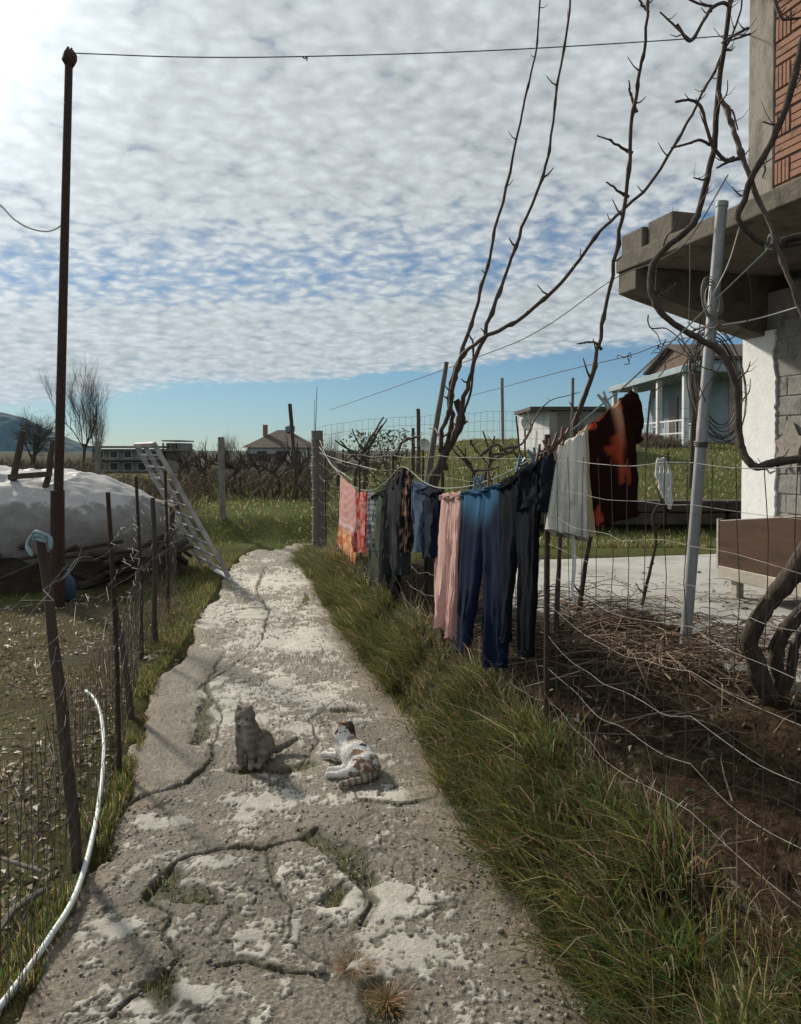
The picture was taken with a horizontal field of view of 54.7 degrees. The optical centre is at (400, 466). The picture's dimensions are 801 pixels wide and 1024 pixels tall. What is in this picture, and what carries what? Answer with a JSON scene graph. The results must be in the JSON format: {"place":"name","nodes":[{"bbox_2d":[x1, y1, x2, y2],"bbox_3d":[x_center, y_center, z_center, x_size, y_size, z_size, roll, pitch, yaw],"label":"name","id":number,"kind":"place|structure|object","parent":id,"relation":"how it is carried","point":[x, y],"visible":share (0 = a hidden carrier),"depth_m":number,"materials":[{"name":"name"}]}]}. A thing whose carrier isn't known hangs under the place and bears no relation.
{"place":"outdoors","nodes":[
{"label":"outdoors","id":0,"kind":"place"},
{"bbox_2d":[0,412,92,450],"bbox_3d":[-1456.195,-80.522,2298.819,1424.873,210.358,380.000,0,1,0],"label":"mountain","id":1,"kind":"structure","parent":0,"point":[7,423],"depth_m":2221.96,"materials":[{"name":"stone"}]},
{"bbox_2d":[14,543,604,1023],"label":"path","id":2,"kind":"structure","parent":0,"point":[254,595],"depth_m":3.01,"materials":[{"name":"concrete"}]},
{"bbox_2d":[101,597,401,1023],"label":"weeds","id":3,"kind":"object","parent":2,"relation":"on","point":[332,904],"visible":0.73,"depth_m":2.90,"materials":[{"name":"green plant"}]},
{"bbox_2d":[232,705,297,771],"bbox_3d":[-0.740,1.415,4.155,0.187,0.339,0.425,1,1,30],"label":"cat","id":4,"kind":"object","parent":2,"relation":"on","point":[254,741],"visible":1,"depth_m":4.03},
{"bbox_2d":[320,718,380,787],"bbox_3d":[-0.292,1.463,3.999,0.281,0.235,0.460,-1,1,-32],"label":"cat","id":5,"kind":"object","parent":2,"relation":"on","point":[355,756],"visible":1,"depth_m":3.90},
{"bbox_2d":[319,935,382,985],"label":"weeds","id":6,"kind":"object","parent":2,"relation":"on","point":[341,961],"visible":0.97,"depth_m":2.47,"materials":[{"name":"brown plant"}]},
{"bbox_2d":[341,974,419,1021],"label":"weeds","id":7,"kind":"object","parent":2,"relation":"on","point":[385,1001],"visible":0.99,"depth_m":2.34,"materials":[{"name":"brown plant"}]},
{"bbox_2d":[0,0,749,450],"label":"sky","id":8,"kind":"structure","parent":0,"point":[250,239],"materials":[{"name":"white"}]},
{"bbox_2d":[0,439,800,1023],"bbox_3d":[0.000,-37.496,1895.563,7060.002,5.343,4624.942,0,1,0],"label":"ground","id":9,"kind":"structure","parent":0,"point":[262,531],"depth_m":3.83,"materials":[{"name":"soil"}]},
{"bbox_2d":[4,404,81,466],"bbox_3d":[-11.356,-0.674,24.062,2.364,2.683,2.105,1,1,32],"label":"bare tree","id":10,"kind":"object","parent":9,"relation":"on","point":[39,436],"visible":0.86,"depth_m":23.84,"materials":[{"name":"brown plant"}]},
{"bbox_2d":[0,689,104,1010],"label":"garden hose","id":11,"kind":"object","parent":9,"relation":"on","point":[61,919],"visible":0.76,"depth_m":2.87,"materials":[{"name":"plastic"}]},
{"bbox_2d":[50,46,76,607],"bbox_3d":[-3.600,-1.432,8.272,0.346,6.020,0.152,0,1,0],"label":"washing line pole","id":12,"kind":"object","parent":9,"relation":"on","point":[57,492],"visible":0.91,"depth_m":8.24,"materials":[{"name":"metal"}]},
{"bbox_2d":[75,34,741,57],"bbox_3d":[0.149,-4.517,8.298,7.304,0.369,0.049,0,1,-2],"label":"overhead wire","id":13,"kind":"object","parent":12,"relation":"attached to","point":[394,53],"visible":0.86,"depth_m":8.28,"materials":[{"name":"metal"}]},
{"bbox_2d":[65,569,75,599],"bbox_3d":[-3.694,1.305,8.579,0.180,0.331,0.175,0,1,0],"label":"plastic jug","id":14,"kind":"object","parent":9,"relation":"on","point":[70,587],"visible":0.6,"depth_m":8.53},
{"bbox_2d":[34,346,114,466],"bbox_3d":[-11.028,-1.990,27.056,2.073,5.129,2.916,1,2,44],"label":"bare tree","id":15,"kind":"object","parent":9,"relation":"on","point":[84,412],"visible":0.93,"depth_m":26.95,"materials":[{"name":"brown plant"}]},
{"bbox_2d":[0,636,159,915],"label":"twigs","id":16,"kind":"object","parent":9,"relation":"on","point":[43,714],"visible":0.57,"depth_m":4.96,"materials":[{"name":"brown plant"}]},
{"bbox_2d":[0,594,177,892],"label":"grass","id":17,"kind":"structure","parent":9,"relation":"on","point":[19,775],"depth_m":5.71,"materials":[{"name":"plant"}]},
{"bbox_2d":[0,497,181,593],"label":"hay heap","id":18,"kind":"object","parent":9,"relation":"on","point":[19,523],"visible":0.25,"depth_m":9.40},
{"bbox_2d":[8,430,54,487],"bbox_3d":[-4.665,0.183,9.691,0.735,1.272,0.149,0,1,0],"label":"trestle","id":19,"kind":"object","parent":18,"relation":"on","point":[14,475],"visible":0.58,"depth_m":9.66,"materials":[{"name":"brown wood"}]},
{"bbox_2d":[0,465,159,514],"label":"plastic sheet","id":20,"kind":"object","parent":18,"relation":"on","point":[81,488],"visible":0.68,"depth_m":9.84,"materials":[{"name":"plastic"}]},
{"bbox_2d":[78,397,110,451],"bbox_3d":[-12.226,-1.188,30.965,1.515,3.635,1.303,-1,2,-40],"label":"bare tree","id":21,"kind":"object","parent":9,"relation":"on","point":[100,435],"visible":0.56,"depth_m":30.92,"materials":[{"name":"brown plant"}]},
{"bbox_2d":[0,532,193,589],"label":"firewood","id":22,"kind":"object","parent":9,"relation":"on","point":[104,576],"visible":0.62,"depth_m":9.47,"materials":[{"name":"wood"}]},
{"bbox_2d":[95,441,100,474],"bbox_3d":[-6.761,0.195,17.324,0.121,1.519,0.110,0,1,0],"label":"concrete post","id":23,"kind":"object","parent":9,"relation":"on","point":[97,455],"visible":0.48,"depth_m":17.26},
{"bbox_2d":[0,595,199,934],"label":"fallen leaves","id":24,"kind":"object","parent":9,"relation":"on","point":[34,823],"depth_m":4.27,"materials":[{"name":"plant"}]},
{"bbox_2d":[1,857,42,873],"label":"fallen branch","id":25,"kind":"object","parent":24,"relation":"on","point":[14,862],"visible":0.77,"depth_m":3.04,"materials":[{"name":"grey wood"}]},
{"bbox_2d":[0,470,203,1023],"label":"wire fence","id":26,"kind":"object","parent":9,"relation":"on","point":[42,540],"visible":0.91,"depth_m":3.04,"materials":[{"name":"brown metal"}]},
{"bbox_2d":[0,573,204,797],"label":"dry stalks","id":27,"kind":"object","parent":9,"relation":"on","point":[105,685],"visible":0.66,"depth_m":4.85,"materials":[{"name":"beige plant"}]},
{"bbox_2d":[87,440,193,471],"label":"apartment block","id":28,"kind":"structure","parent":9,"relation":"on","point":[129,460],"depth_m":119.98,"materials":[{"name":"concrete"}]},
{"bbox_2d":[94,466,216,543],"bbox_3d":[-7.950,0.671,17.554,7.701,1.274,12.462,0,1,-17],"label":"brushwood","id":29,"kind":"object","parent":9,"relation":"on","point":[180,500],"visible":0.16,"depth_m":17.38,"materials":[{"name":"brown plant"}]},
{"bbox_2d":[155,498,178,576],"bbox_3d":[-3.253,1.005,10.710,0.086,1.041,1.470,-1,1,-28],"label":"hurdle","id":30,"kind":"object","parent":9,"relation":"on","point":[171,506],"visible":0.41,"depth_m":10.23,"materials":[{"name":"brown wood"}]},
{"bbox_2d":[133,442,232,580],"bbox_3d":[-2.950,0.554,10.373,0.896,1.753,1.918,-1,1,-28],"label":"ladder","id":31,"kind":"object","parent":9,"relation":"on","point":[225,573],"visible":0.95,"depth_m":10.35,"materials":[{"name":"metal"}]},
{"bbox_2d":[0,453,366,501],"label":"brushwood","id":32,"kind":"object","parent":9,"relation":"on","point":[265,477],"visible":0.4,"depth_m":18.92,"materials":[{"name":"twig"},{"name":"bark"}]},
{"bbox_2d":[164,443,202,482],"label":"grapevine","id":33,"kind":"object","parent":9,"relation":"on","point":[188,462],"visible":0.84,"depth_m":21.13,"materials":[{"name":"brown plant"}]},
{"bbox_2d":[188,440,214,488],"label":"grapevine","id":34,"kind":"object","parent":9,"relation":"on","point":[199,467],"visible":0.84,"depth_m":19.91,"materials":[{"name":"brown plant"}]},
{"bbox_2d":[218,437,225,519],"bbox_3d":[-3.309,0.308,14.368,0.129,1.700,0.100,0,1,0],"label":"concrete post","id":35,"kind":"object","parent":9,"relation":"on","point":[221,466],"visible":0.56,"depth_m":14.32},
{"bbox_2d":[201,445,252,492],"bbox_3d":[-4.197,0.096,18.901,1.283,1.342,0.676,0,1,0],"label":"grapevine","id":36,"kind":"object","parent":9,"relation":"on","point":[231,466],"visible":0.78,"depth_m":18.91,"materials":[{"name":"brown plant"}]},
{"bbox_2d":[217,430,238,470],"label":"bare tree","id":37,"kind":"object","parent":9,"relation":"on","point":[228,445],"visible":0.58,"depth_m":47.87,"materials":[{"name":"brown plant"}]},
{"bbox_2d":[242,443,274,483],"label":"grapevine","id":38,"kind":"object","parent":9,"relation":"on","point":[251,460],"visible":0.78,"depth_m":21.14,"materials":[{"name":"brown plant"}]},
{"bbox_2d":[245,435,303,496],"bbox_3d":[-2.981,0.034,18.080,1.558,1.600,0.518,0,1,16],"label":"grapevine","id":39,"kind":"object","parent":9,"relation":"on","point":[281,460],"visible":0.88,"depth_m":18.03,"materials":[{"name":"brown plant"}]},
{"bbox_2d":[242,425,311,472],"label":"village house","id":40,"kind":"structure","parent":9,"relation":"on","point":[274,440],"depth_m":70.34,"materials":[{"name":"tile"}]},
{"bbox_2d":[288,404,298,498],"bbox_3d":[-2.437,-0.249,17.747,0.267,2.366,0.102,0,1,0],"label":"wooden post","id":41,"kind":"object","parent":9,"relation":"on","point":[293,445],"visible":0.86,"depth_m":17.71,"materials":[{"name":"brown wood"}]},
{"bbox_2d":[278,440,311,484],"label":"grapevine","id":42,"kind":"object","parent":9,"relation":"on","point":[307,462],"visible":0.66,"depth_m":20.89,"materials":[{"name":"brown plant"}]},
{"bbox_2d":[307,425,344,469],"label":"bare tree","id":43,"kind":"object","parent":9,"relation":"on","point":[335,451],"visible":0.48,"depth_m":55.24,"materials":[{"name":"brown plant"}]},
{"bbox_2d":[335,419,386,490],"bbox_3d":[-0.854,-0.177,16.848,0.988,1.700,0.638,0,1,20],"label":"grapevine","id":44,"kind":"object","parent":9,"relation":"on","point":[365,475],"visible":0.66,"depth_m":16.98,"materials":[{"name":"brown plant"}]},
{"bbox_2d":[340,417,383,488],"bbox_3d":[-0.757,-0.084,15.379,0.875,1.797,0.343,0,1,0],"label":"grapevine","id":45,"kind":"object","parent":9,"relation":"on","point":[365,447],"visible":0.67,"depth_m":15.32,"materials":[{"name":"brown plant"}]},
{"bbox_2d":[333,451,390,475],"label":"bush","id":46,"kind":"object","parent":9,"relation":"on","point":[372,454],"depth_m":42.11,"materials":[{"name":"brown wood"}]},
{"bbox_2d":[336,430,401,486],"bbox_3d":[-0.771,-0.189,17.914,1.634,1.364,1.515,0,1,0],"label":"shrub","id":47,"kind":"object","parent":9,"relation":"on","point":[362,441],"visible":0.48,"depth_m":17.94,"materials":[{"name":"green plant"}]},
{"bbox_2d":[352,427,423,486],"bbox_3d":[-0.301,-0.093,15.606,1.696,1.378,1.802,1,1,36],"label":"shrub","id":48,"kind":"object","parent":9,"relation":"on","point":[388,449],"visible":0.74,"depth_m":15.48,"materials":[{"name":"green plant"}]},
{"bbox_2d":[416,409,420,476],"bbox_3d":[0.453,-0.497,19.263,0.126,1.866,0.122,0,1,0],"label":"wooden post","id":49,"kind":"object","parent":9,"relation":"on","point":[418,441],"visible":0.68,"depth_m":19.23,"materials":[{"name":"brown wood"}]},
{"bbox_2d":[419,438,429,482],"bbox_3d":[0.460,0.081,14.964,0.262,1.239,0.135,-1,1,-35],"label":"satellite dish","id":50,"kind":"object","parent":9,"relation":"on","point":[424,444],"visible":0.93,"depth_m":14.98,"materials":[{"name":"metal"}]},
{"bbox_2d":[424,362,448,484],"bbox_3d":[0.343,0.056,7.606,0.259,2.161,0.072,0,1,0],"label":"wooden prop","id":51,"kind":"object","parent":9,"relation":"on","point":[430,459],"visible":0.38,"depth_m":7.57,"materials":[{"name":"brown wood"}]},
{"bbox_2d":[452,446,497,490],"bbox_3d":[1.455,0.155,14.889,0.908,1.109,0.360,0,1,15],"label":"grapevine","id":52,"kind":"object","parent":9,"relation":"on","point":[468,464],"visible":0.69,"depth_m":14.93,"materials":[{"name":"brown plant"}]},
{"bbox_2d":[482,431,513,486],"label":"grapevine","id":53,"kind":"object","parent":9,"relation":"on","point":[491,453],"visible":0.66,"depth_m":16.55,"materials":[{"name":"brown plant"}]},
{"bbox_2d":[500,378,503,444],"bbox_3d":[3.543,-1.783,26.926,0.141,2.560,0.100,0,1,0],"label":"concrete post","id":54,"kind":"object","parent":9,"relation":"on","point":[502,409],"visible":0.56,"depth_m":26.88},
{"bbox_2d":[319,408,703,500],"bbox_3d":[1.956,0.003,14.005,6.926,2.075,0.010,0,1,3],"label":"wire fence","id":55,"kind":"object","parent":9,"relation":"on","point":[588,419],"visible":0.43,"depth_m":14.02,"materials":[{"name":"metal"}]},
{"bbox_2d":[311,393,800,914],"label":"wire fence","id":56,"kind":"object","parent":9,"relation":"on","point":[319,507],"visible":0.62,"depth_m":3.26,"materials":[{"name":"metal"}]},
{"bbox_2d":[319,246,770,490],"bbox_3d":[0.363,-0.477,7.737,1.354,1.471,8.575,0,1,-13],"label":"washing line","id":57,"kind":"object","parent":56,"relation":"attached to","point":[657,355],"visible":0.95,"depth_m":3.79,"materials":[{"name":"fabric"}]},
{"bbox_2d":[337,476,356,563],"bbox_3d":[-0.637,0.592,9.128,0.071,0.931,1.450,0,1,-13],"label":"towel","id":58,"kind":"object","parent":57,"relation":"hanging from","point":[347,514],"visible":0.78,"depth_m":9.04,"materials":[{"name":"fabric"}]},
{"bbox_2d":[352,492,367,553],"bbox_3d":[-0.396,0.594,8.044,0.127,0.693,0.773,0,1,-13],"label":"cloth","id":59,"kind":"object","parent":57,"relation":"hanging from","point":[359,545],"visible":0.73,"depth_m":8.05,"materials":[{"name":"fabric"}]},
{"bbox_2d":[366,491,378,553],"bbox_3d":[-0.257,0.547,7.435,0.092,0.627,0.633,0,1,-13],"label":"shirt","id":60,"kind":"object","parent":57,"relation":"hanging from","point":[371,506],"visible":0.55,"depth_m":7.50,"materials":[{"name":"fabric"}]},
{"bbox_2d":[367,486,385,585],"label":"sweatpants","id":61,"kind":"object","parent":57,"relation":"hanging from","point":[371,565],"visible":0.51,"depth_m":7.24,"materials":[{"name":"fabric"}]},
{"bbox_2d":[378,472,400,598],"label":"trousers","id":62,"kind":"object","parent":57,"relation":"hanging from","point":[392,578],"visible":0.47,"depth_m":6.62,"materials":[{"name":"fabric"}]},
{"bbox_2d":[381,467,410,574],"bbox_3d":[-0.054,0.473,6.525,0.143,0.942,0.860,0,1,-12],"label":"sweater","id":63,"kind":"object","parent":57,"relation":"hanging from","point":[401,560],"visible":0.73,"depth_m":6.39,"materials":[{"name":"fabric"}]},
{"bbox_2d":[399,468,413,552],"bbox_3d":[0.050,0.346,6.064,0.090,0.669,0.288,0,1,-15],"label":"shirt","id":64,"kind":"object","parent":57,"relation":"hanging from","point":[406,535],"visible":0.88,"depth_m":6.02,"materials":[{"name":"fabric"}]},
{"bbox_2d":[411,480,427,552],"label":"jeans","id":65,"kind":"object","parent":57,"relation":"hanging from","point":[417,500],"visible":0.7,"depth_m":5.69,"materials":[{"name":"fabric"}]},
{"bbox_2d":[421,486,441,558],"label":"trousers","id":66,"kind":"object","parent":57,"relation":"hanging from","point":[430,526],"visible":0.88,"depth_m":5.25,"materials":[{"name":"fabric"}]},
{"bbox_2d":[433,491,460,639],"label":"trousers","id":67,"kind":"object","parent":57,"relation":"hanging from","point":[446,581],"visible":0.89,"depth_m":4.94,"materials":[{"name":"fabric"}]},
{"bbox_2d":[454,483,508,667],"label":"sweatpants","id":68,"kind":"object","parent":57,"relation":"hanging from","point":[480,539],"visible":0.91,"depth_m":4.27,"materials":[{"name":"fabric"}]},
{"bbox_2d":[497,460,540,657],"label":"trousers","id":69,"kind":"object","parent":57,"relation":"hanging from","point":[520,540],"visible":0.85,"depth_m":3.72,"materials":[{"name":"fabric"}]},
{"bbox_2d":[516,452,555,512],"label":"shorts","id":70,"kind":"object","parent":57,"relation":"hanging from","point":[545,467],"visible":0.86,"depth_m":3.50,"materials":[{"name":"fabric"}]},
{"bbox_2d":[545,432,588,541],"bbox_3d":[0.744,0.092,3.457,0.192,0.492,0.102,0,1,0],"label":"knitwear","id":71,"kind":"object","parent":57,"relation":"hanging from","point":[573,449],"visible":0.96,"depth_m":3.44,"materials":[{"name":"fabric"}]},
{"bbox_2d":[577,425,595,536],"bbox_3d":[0.833,0.066,3.474,0.107,0.506,0.046,-1,2,-44],"label":"towel","id":72,"kind":"object","parent":57,"relation":"hanging from","point":[591,523],"visible":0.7,"depth_m":3.47,"materials":[{"name":"fabric"}]},
{"bbox_2d":[588,390,643,528],"bbox_3d":[0.984,-0.038,3.550,0.324,0.635,0.076,-1,1,-29],"label":"jacket","id":73,"kind":"object","parent":57,"relation":"hanging from","point":[615,433],"visible":0.98,"depth_m":3.52,"materials":[{"name":"fabric"}]},
{"bbox_2d":[312,537,800,1023],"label":"dry stalks","id":74,"kind":"object","parent":9,"relation":"on","point":[568,824],"visible":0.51,"depth_m":2.67,"materials":[{"name":"beige plant"}]},
{"bbox_2d":[553,536,561,635],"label":"vine stem","id":75,"kind":"object","parent":9,"relation":"on","point":[558,574],"visible":0.62,"depth_m":5.30,"materials":[{"name":"brown plant"}]},
{"bbox_2d":[514,407,609,455],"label":"shed","id":76,"kind":"structure","parent":9,"relation":"on","point":[545,413],"depth_m":23.00,"materials":[{"name":"grey wood"}]},
{"bbox_2d":[558,413,583,440],"bbox_3d":[5.047,-0.927,22.976,0.750,1.300,0.060,0,1,0],"label":"door","id":77,"kind":"structure","parent":76,"relation":"in","point":[566,424],"depth_m":22.94,"materials":[{"name":"grey wood"}]},
{"bbox_2d":[394,0,742,593],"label":"grapevine","id":78,"kind":"object","parent":9,"relation":"on","point":[453,433],"visible":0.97,"depth_m":6.71,"materials":[{"name":"brown plant"}]},
{"bbox_2d":[571,535,575,602],"bbox_3d":[0.770,0.459,3.449,0.019,0.306,0.029,0,1,0],"label":"post","id":79,"kind":"object","parent":9,"relation":"on","point":[573,565],"visible":1,"depth_m":3.45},
{"bbox_2d":[368,567,800,1016],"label":"fallen leaves","id":80,"kind":"object","parent":9,"relation":"on","point":[743,879],"visible":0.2,"depth_m":3.63,"materials":[{"name":"plant"}]},
{"bbox_2d":[385,579,800,756],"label":"vine prunings","id":81,"kind":"object","parent":9,"relation":"on","point":[702,647],"visible":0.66,"depth_m":4.67,"materials":[{"name":"dry bare twigs"},{"name":"cut canes"}]},
{"bbox_2d":[401,573,800,847],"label":"vine prunings","id":82,"kind":"object","parent":9,"relation":"on","point":[655,708],"visible":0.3,"depth_m":3.80,"materials":[{"name":"brown plant"}]},
{"bbox_2d":[569,0,652,621],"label":"grapevine","id":83,"kind":"object","parent":9,"relation":"on","point":[625,195],"visible":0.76,"depth_m":5.31,"materials":[{"name":"brown plant"}]},
{"bbox_2d":[432,584,800,846],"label":"weeds","id":84,"kind":"object","parent":9,"relation":"on","point":[698,807],"visible":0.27,"depth_m":3.34,"materials":[{"name":"green plant"}]},
{"bbox_2d":[540,499,740,524],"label":"retaining wall","id":85,"kind":"structure","parent":9,"relation":"on","point":[676,514],"depth_m":12.92,"materials":[{"name":"concrete"}]},
{"bbox_2d":[644,380,656,466],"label":"vine stem","id":86,"kind":"object","parent":9,"relation":"on","point":[647,429],"visible":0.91,"depth_m":19.96,"materials":[{"name":"brown plant"}]},
{"bbox_2d":[636,452,671,604],"bbox_3d":[1.961,0.525,5.995,0.284,1.269,0.087,0,1,0],"label":"vine stem","id":87,"kind":"object","parent":9,"relation":"on","point":[654,527],"visible":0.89,"depth_m":6.00,"materials":[{"name":"brown plant"}]},
{"bbox_2d":[655,457,672,508],"bbox_3d":[2.025,0.130,5.962,0.143,0.398,0.061,0,1,0],"label":"rag","id":88,"kind":"object","parent":87,"relation":"hanging from","point":[659,476],"visible":0.91,"depth_m":5.95,"materials":[{"name":"fabric"}]},
{"bbox_2d":[512,554,800,692],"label":"yard slab","id":89,"kind":"structure","parent":9,"relation":"on","point":[674,569],"depth_m":6.74,"materials":[{"name":"concrete"}]},
{"bbox_2d":[716,516,800,597],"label":"sofa","id":90,"kind":"object","parent":89,"relation":"on","point":[752,538],"visible":0.81,"depth_m":6.07,"materials":[{"name":"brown wood"}]},
{"bbox_2d":[636,430,689,448],"bbox_3d":[8.930,-1.102,30.980,2.464,0.855,10.758,0,1,0],"label":"brushwood","id":91,"kind":"object","parent":9,"relation":"on","point":[658,440],"visible":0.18,"depth_m":26.42,"materials":[{"name":"brown plant"}]},
{"bbox_2d":[608,344,742,447],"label":"village house","id":92,"kind":"structure","parent":9,"relation":"on","point":[672,395],"depth_m":29.01,"materials":[{"name":"roof tile"},{"name":"painted plaster"},{"name":"glass"}]},
{"bbox_2d":[668,397,678,437],"bbox_3d":[11.000,-1.711,31.171,0.100,2.050,1.000,0,1,0],"label":"door","id":93,"kind":"structure","parent":92,"relation":"in","point":[673,402],"depth_m":31.09,"materials":[{"name":"grey wood"}]},
{"bbox_2d":[688,366,696,488],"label":"vine stem","id":94,"kind":"object","parent":9,"relation":"on","point":[692,440],"visible":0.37,"depth_m":15.95,"materials":[{"name":"brown plant"}]},
{"bbox_2d":[680,200,728,654],"bbox_3d":[1.872,-0.170,4.798,0.350,2.950,0.086,0,1,-19],"label":"galvanised pole","id":95,"kind":"object","parent":9,"relation":"on","point":[701,441],"visible":0.95,"depth_m":4.77,"materials":[{"name":"metal"}]},
{"bbox_2d":[701,276,723,319],"bbox_3d":[1.912,-1.033,4.752,0.146,0.291,0.104,0,1,0],"label":"wire coil","id":96,"kind":"object","parent":95,"relation":"attached to","point":[718,311],"visible":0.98,"depth_m":4.75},
{"bbox_2d":[616,0,800,518],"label":"house","id":97,"kind":"structure","parent":9,"relation":"on","point":[771,426],"depth_m":7.96,"materials":[{"name":"paint"}]},
{"bbox_2d":[331,175,727,409],"bbox_3d":[0.738,-1.240,8.268,0.821,0.903,8.228,0,1,-21],"label":"thin wire","id":98,"kind":"object","parent":97,"relation":"attached to","point":[578,303],"visible":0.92,"depth_m":6.78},
{"bbox_2d":[471,320,752,395],"bbox_3d":[1.775,-1.070,8.124,0.415,0.414,4.088,-1,1,-31],"label":"wire","id":99,"kind":"object","parent":97,"relation":"attached to","point":[603,361],"visible":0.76,"depth_m":7.50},
{"bbox_2d":[622,227,647,255],"bbox_3d":[2.460,-2.266,7.866,0.260,0.218,0.380,0,1,-16],"label":"concrete block","id":100,"kind":"object","parent":97,"relation":"on","point":[636,239],"depth_m":7.78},
{"bbox_2d":[648,211,694,243],"bbox_3d":[2.611,-2.273,7.472,0.260,0.248,0.400,0,1,-16],"label":"concrete block","id":101,"kind":"object","parent":97,"relation":"on","point":[660,227],"depth_m":7.32,"materials":[{"name":"concrete"}]},
{"bbox_2d":[686,328,746,443],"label":"cable loops","id":102,"kind":"object","parent":97,"relation":"hanging from","point":[735,366],"visible":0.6,"depth_m":5.58,"materials":[{"name":"metal"}]},
{"bbox_2d":[647,0,800,706],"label":"grapevine","id":103,"kind":"object","parent":9,"relation":"on","point":[781,586],"visible":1,"depth_m":3.94,"materials":[{"name":"brown plant"}]},
{"bbox_2d":[647,271,751,402],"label":"tendrils","id":104,"kind":"object","parent":103,"relation":"hanging from","point":[693,360],"visible":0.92,"depth_m":4.24,"materials":[{"name":"plant"}]},
{"bbox_2d":[0,547,800,1023],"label":"grass","id":105,"kind":"structure","parent":0,"point":[148,677],"depth_m":3.35,"materials":[{"name":"plant"}]},
{"bbox_2d":[109,437,741,548],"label":"grass","id":106,"kind":"structure","parent":0,"point":[623,544],"depth_m":16.11,"materials":[{"name":"plant"}]},
{"bbox_2d":[279,541,800,1023],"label":"grass","id":107,"kind":"structure","parent":0,"point":[403,647],"depth_m":2.82,"materials":[{"name":"plant"}]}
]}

